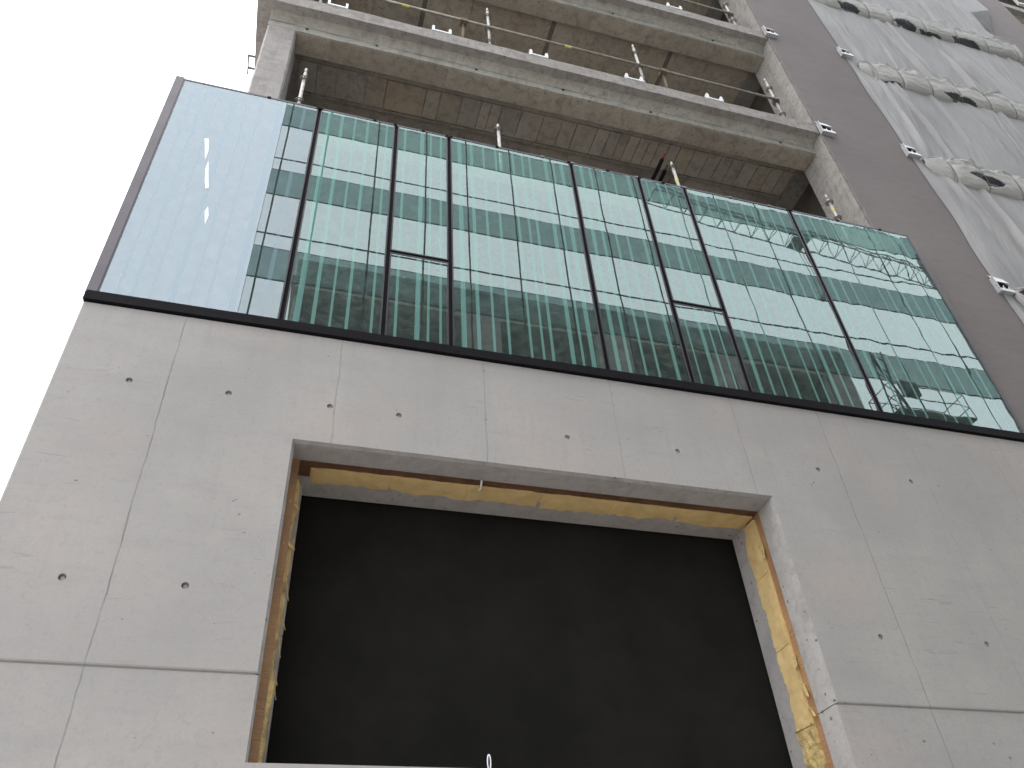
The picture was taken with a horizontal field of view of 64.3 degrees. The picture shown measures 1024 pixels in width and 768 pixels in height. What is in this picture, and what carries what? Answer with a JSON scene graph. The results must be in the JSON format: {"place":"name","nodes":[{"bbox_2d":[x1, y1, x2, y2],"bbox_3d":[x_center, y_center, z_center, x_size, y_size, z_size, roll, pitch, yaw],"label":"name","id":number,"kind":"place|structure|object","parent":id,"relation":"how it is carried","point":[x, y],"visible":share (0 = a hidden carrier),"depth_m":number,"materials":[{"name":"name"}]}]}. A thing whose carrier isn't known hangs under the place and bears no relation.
{"place":"outdoors","nodes":[
{"label":"outdoors","id":0,"kind":"place"},
{"bbox_2d":[0,0,257,498],"label":"sky","id":1,"kind":"structure","parent":0,"point":[85,85],"materials":[{"name":"white"}]},
{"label":"ground","id":2,"kind":"structure","parent":0,"visible":0},
{"bbox_2d":[0,302,1023,767],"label":"concrete wall","id":3,"kind":"structure","parent":2,"relation":"on","point":[142,502],"depth_m":6.82,"materials":[{"name":"grey concrete"}]},
{"bbox_2d":[487,754,490,767],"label":"cable loop","id":4,"kind":"object","parent":3,"relation":"on","point":[488,755],"visible":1,"depth_m":5.50,"materials":[{"name":"white plastic"}]},
{"bbox_2d":[266,495,792,767],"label":"black sheet","id":5,"kind":"object","parent":3,"relation":"attached to","point":[418,637],"visible":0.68,"depth_m":6.91,"materials":[{"name":"black plastic"}]},
{"bbox_2d":[248,459,833,767],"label":"foam insulation","id":6,"kind":"object","parent":3,"relation":"attached to","point":[811,738],"visible":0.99,"depth_m":7.15},
{"bbox_2d":[83,75,1023,441],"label":"glass facade","id":7,"kind":"structure","parent":3,"relation":"on","point":[325,223],"depth_m":9.04,"materials":[{"name":"teal glass"}]},
{"bbox_2d":[205,163,208,188],"bbox_3d":[-3.151,-2.167,8.444,0.090,0.468,0.003,8,-43,-14],"label":"tape strip","id":8,"kind":"object","parent":7,"relation":"attached to","point":[206,179],"visible":1,"depth_m":8.40,"materials":[{"name":"white plastic"}]},
{"bbox_2d":[205,138,208,158],"bbox_3d":[-3.280,-2.516,8.710,0.076,0.390,0.003,8,-43,-14],"label":"tape strip","id":9,"kind":"object","parent":7,"relation":"attached to","point":[206,144],"visible":1,"depth_m":8.75,"materials":[{"name":"white plastic"}]},
{"bbox_2d":[205,207,208,222],"bbox_3d":[-3.020,-1.667,8.044,0.046,0.277,0.003,8,-43,-14],"label":"tape strip","id":10,"kind":"object","parent":7,"relation":"attached to","point":[206,214],"visible":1,"depth_m":8.05,"materials":[{"name":"white plastic"}]},
{"bbox_2d":[248,0,1023,226],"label":"concrete building","id":11,"kind":"structure","parent":2,"relation":"on","point":[378,60],"depth_m":13.64,"materials":[{"name":"grey concrete"}]},
{"bbox_2d":[247,54,254,74],"bbox_3d":[-4.000,-4.887,12.487,0.106,0.024,0.330,8,-43,-14],"label":"edge bracket","id":12,"kind":"object","parent":11,"relation":"attached to","point":[252,56],"visible":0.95,"depth_m":12.46,"materials":[{"name":"metal"}]},
{"bbox_2d":[294,68,308,103],"bbox_3d":[-2.759,-3.633,10.549,0.124,1.770,0.124,-34,-49,29],"label":"scaffold pole","id":13,"kind":"object","parent":11,"relation":"on","point":[304,78],"visible":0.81,"depth_m":10.80,"materials":[{"name":"metal"}]},
{"bbox_2d":[328,0,348,8],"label":"edge clip","id":14,"kind":"object","parent":11,"relation":"on","point":[330,3],"visible":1,"depth_m":12.14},
{"bbox_2d":[432,25,451,34],"bbox_3d":[-1.085,-5.442,12.568,0.300,0.148,0.058,8,-43,-14],"label":"edge clip","id":15,"kind":"object","parent":11,"relation":"on","point":[449,32],"visible":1,"depth_m":12.52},
{"bbox_2d":[459,17,466,37],"bbox_3d":[-0.749,-5.617,13.081,0.165,1.052,0.115,8,-43,-14],"label":"stub post","id":16,"kind":"object","parent":11,"relation":"on","point":[463,22],"visible":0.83,"depth_m":13.28,"materials":[{"name":"brown metal"}]},
{"bbox_2d":[380,0,779,102],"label":"handrail tube","id":17,"kind":"object","parent":16,"relation":"attached to","point":[774,98],"visible":1,"depth_m":13.77,"materials":[{"name":"metal"}]},
{"bbox_2d":[484,8,493,44],"bbox_3d":[-0.380,-5.790,13.402,0.124,1.690,0.124,-31,-48,27],"label":"scaffold pole","id":18,"kind":"object","parent":11,"relation":"on","point":[488,30],"visible":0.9,"depth_m":13.47,"materials":[{"name":"metal"}]},
{"bbox_2d":[494,124,502,146],"bbox_3d":[-0.162,-3.136,11.092,0.124,1.440,0.124,20,-47,-25],"label":"scaffold pole","id":19,"kind":"object","parent":11,"relation":"on","point":[498,128],"visible":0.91,"depth_m":11.41,"materials":[{"name":"metal"}]},
{"bbox_2d":[529,49,547,57],"bbox_3d":[0.423,-5.224,12.947,0.300,0.148,0.058,8,-43,-14],"label":"edge clip","id":20,"kind":"object","parent":11,"relation":"on","point":[532,53],"visible":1,"depth_m":12.90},
{"bbox_2d":[624,73,643,81],"bbox_3d":[1.998,-4.997,13.344,0.300,0.148,0.058,8,-43,-14],"label":"edge clip","id":21,"kind":"object","parent":11,"relation":"on","point":[640,79],"visible":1,"depth_m":13.30,"materials":[{"name":"white plastic"}]},
{"bbox_2d":[631,44,646,82],"bbox_3d":[2.212,-5.431,14.067,0.124,1.730,0.124,8,-43,-14],"label":"scaffold pole","id":22,"kind":"object","parent":11,"relation":"on","point":[635,53],"visible":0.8,"depth_m":14.20,"materials":[{"name":"metal"}]},
{"bbox_2d":[651,153,665,179],"bbox_3d":[2.168,-2.955,14.394,0.062,0.062,2.620,8,-43,-14],"label":"dark pipe","id":23,"kind":"object","parent":11,"relation":"attached to","point":[656,171],"visible":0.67,"depth_m":13.63,"materials":[{"name":"black metal"}]},
{"bbox_2d":[658,68,667,87],"bbox_3d":[2.680,-5.122,13.943,0.165,1.052,0.115,8,-43,-14],"label":"stub post","id":24,"kind":"object","parent":11,"relation":"on","point":[662,73],"visible":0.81,"depth_m":14.14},
{"bbox_2d":[658,165,668,181],"bbox_3d":[2.272,-2.875,14.494,0.062,0.062,2.430,8,-43,-14],"label":"dark pipe","id":25,"kind":"object","parent":11,"relation":"attached to","point":[663,174],"visible":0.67,"depth_m":13.72,"materials":[{"name":"black metal"}]},
{"bbox_2d":[666,2,681,9],"bbox_3d":[3.169,-7.358,15.919,0.300,0.148,0.058,8,-43,-14],"label":"edge clip","id":26,"kind":"object","parent":11,"relation":"on","point":[668,4],"visible":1,"depth_m":15.87,"materials":[{"name":"white metal"}]},
{"bbox_2d":[669,161,679,185],"bbox_3d":[2.431,-2.773,11.754,0.124,1.470,0.124,-31,-48,27],"label":"scaffold pole","id":27,"kind":"object","parent":11,"relation":"on","point":[672,167],"visible":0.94,"depth_m":12.05,"materials":[{"name":"metal"}]},
{"bbox_2d":[705,93,723,101],"bbox_3d":[3.400,-4.795,13.696,0.300,0.148,0.058,8,-43,-14],"label":"edge clip","id":28,"kind":"object","parent":11,"relation":"on","point":[719,99],"visible":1,"depth_m":13.66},
{"bbox_2d":[722,3,736,24],"bbox_3d":[4.570,-7.542,16.870,0.124,1.520,0.124,-29,-47,25],"label":"scaffold pole","id":29,"kind":"object","parent":11,"relation":"on","point":[730,17],"visible":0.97,"depth_m":16.99,"materials":[{"name":"metal"}]},
{"bbox_2d":[679,0,733,16],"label":"handrail tube","id":30,"kind":"object","parent":29,"relation":"attached to","point":[729,13],"visible":1,"depth_m":16.81,"materials":[{"name":"metal"}]},
{"bbox_2d":[763,78,785,116],"bbox_3d":[4.781,-5.064,14.716,0.124,1.740,0.124,14,-44,-20],"label":"scaffold pole","id":31,"kind":"object","parent":11,"relation":"on","point":[769,90],"visible":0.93,"depth_m":14.77,"materials":[{"name":"metal"}]},
{"bbox_2d":[824,195,841,220],"bbox_3d":[5.018,-2.418,12.422,0.124,1.520,0.124,20,-46,-25],"label":"scaffold pole","id":32,"kind":"object","parent":11,"relation":"on","point":[829,202],"visible":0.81,"depth_m":12.69,"materials":[{"name":"metal"}]},
{"bbox_2d":[746,0,1023,428],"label":"rendered wall","id":33,"kind":"structure","parent":11,"relation":"attached to","point":[890,186],"depth_m":13.36,"materials":[{"name":"grey paint"}]},
{"bbox_2d":[761,25,778,38],"bbox_3d":[5.151,-7.064,16.303,0.257,0.390,0.075,8,-43,-14],"label":"zinc bracket","id":34,"kind":"object","parent":33,"relation":"attached to","point":[771,34],"visible":1,"depth_m":16.19,"materials":[{"name":"silver metal"}]},
{"bbox_2d":[814,121,835,136],"bbox_3d":[5.379,-4.404,13.993,0.257,0.390,0.075,8,-43,-14],"label":"zinc bracket","id":35,"kind":"object","parent":33,"relation":"attached to","point":[827,131],"visible":1,"depth_m":13.89,"materials":[{"name":"silver metal"}]},
{"bbox_2d":[836,46,853,58],"bbox_3d":[6.822,-6.822,16.724,0.257,0.390,0.075,8,-43,-14],"label":"zinc bracket","id":36,"kind":"object","parent":33,"relation":"attached to","point":[844,54],"visible":1,"depth_m":16.62,"materials":[{"name":"silver metal"}]},
{"bbox_2d":[900,143,921,158],"bbox_3d":[7.024,-4.130,14.373,0.257,0.390,0.075,8,-43,-14],"label":"zinc bracket","id":37,"kind":"object","parent":33,"relation":"attached to","point":[911,153],"visible":1,"depth_m":14.27,"materials":[{"name":"silver metal"}]},
{"bbox_2d":[987,275,1015,295],"bbox_3d":[7.243,-1.479,12.067,0.257,0.390,0.075,8,-43,-14],"label":"zinc bracket","id":38,"kind":"object","parent":33,"relation":"attached to","point":[1002,289],"visible":1,"depth_m":11.99,"materials":[{"name":"silver metal"}]},
{"bbox_2d":[816,0,1023,62],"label":"tarpaulin gutter","id":39,"kind":"object","parent":11,"relation":"attached to","point":[945,31],"visible":0.99,"depth_m":19.20,"materials":[{"name":"plastic"}]},
{"bbox_2d":[808,0,1023,101],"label":"scaffold sheeting","id":40,"kind":"object","parent":39,"relation":"hanging from","point":[860,38],"visible":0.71,"depth_m":18.07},
{"bbox_2d":[861,0,993,36],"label":"scaffold sheeting","id":41,"kind":"object","parent":11,"relation":"attached to","point":[955,14],"visible":0.56,"depth_m":20.46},
{"bbox_2d":[958,0,992,33],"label":"sheeting flap","id":42,"kind":"object","parent":41,"relation":"attached to","point":[979,11],"visible":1,"depth_m":21.51,"materials":[{"name":"white plastic"}]},
{"bbox_2d":[857,61,1023,120],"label":"tarpaulin gutter","id":43,"kind":"object","parent":11,"relation":"attached to","point":[944,88],"visible":0.98,"depth_m":16.68,"materials":[{"name":"plastic"}]},
{"bbox_2d":[850,63,1023,176],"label":"scaffold sheeting","id":44,"kind":"object","parent":43,"relation":"hanging from","point":[930,125],"visible":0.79,"depth_m":15.61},
{"bbox_2d":[922,156,1023,199],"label":"tarpaulin gutter","id":45,"kind":"object","parent":11,"relation":"attached to","point":[969,173],"visible":0.98,"depth_m":14.24,"materials":[{"name":"plastic"}]},
{"bbox_2d":[913,159,1023,308],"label":"scaffold sheeting","id":46,"kind":"object","parent":45,"relation":"hanging from","point":[991,225],"visible":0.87,"depth_m":13.24,"materials":[{"name":"grey fabric"}]},
{"bbox_2d":[977,0,1023,66],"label":"rendered wall","id":47,"kind":"structure","parent":11,"relation":"attached to","point":[1007,24],"depth_m":21.67,"materials":[{"name":"grey paint"}]},
{"bbox_2d":[1012,287,1023,305],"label":"tarpaulin gutter","id":48,"kind":"object","parent":11,"relation":"attached to","point":[1019,295],"visible":0.99,"depth_m":11.94,"materials":[{"name":"plastic"}]},
{"bbox_2d":[1006,295,1023,322],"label":"scaffold sheeting","id":49,"kind":"object","parent":48,"relation":"hanging from","point":[1016,307],"visible":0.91,"depth_m":11.79,"materials":[{"name":"grey fabric"}]},
{"bbox_2d":[1013,0,1023,6],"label":"zinc bracket","id":50,"kind":"object","parent":11,"relation":"attached to","point":[1018,3],"visible":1,"depth_m":23.34,"materials":[{"name":"silver metal"}]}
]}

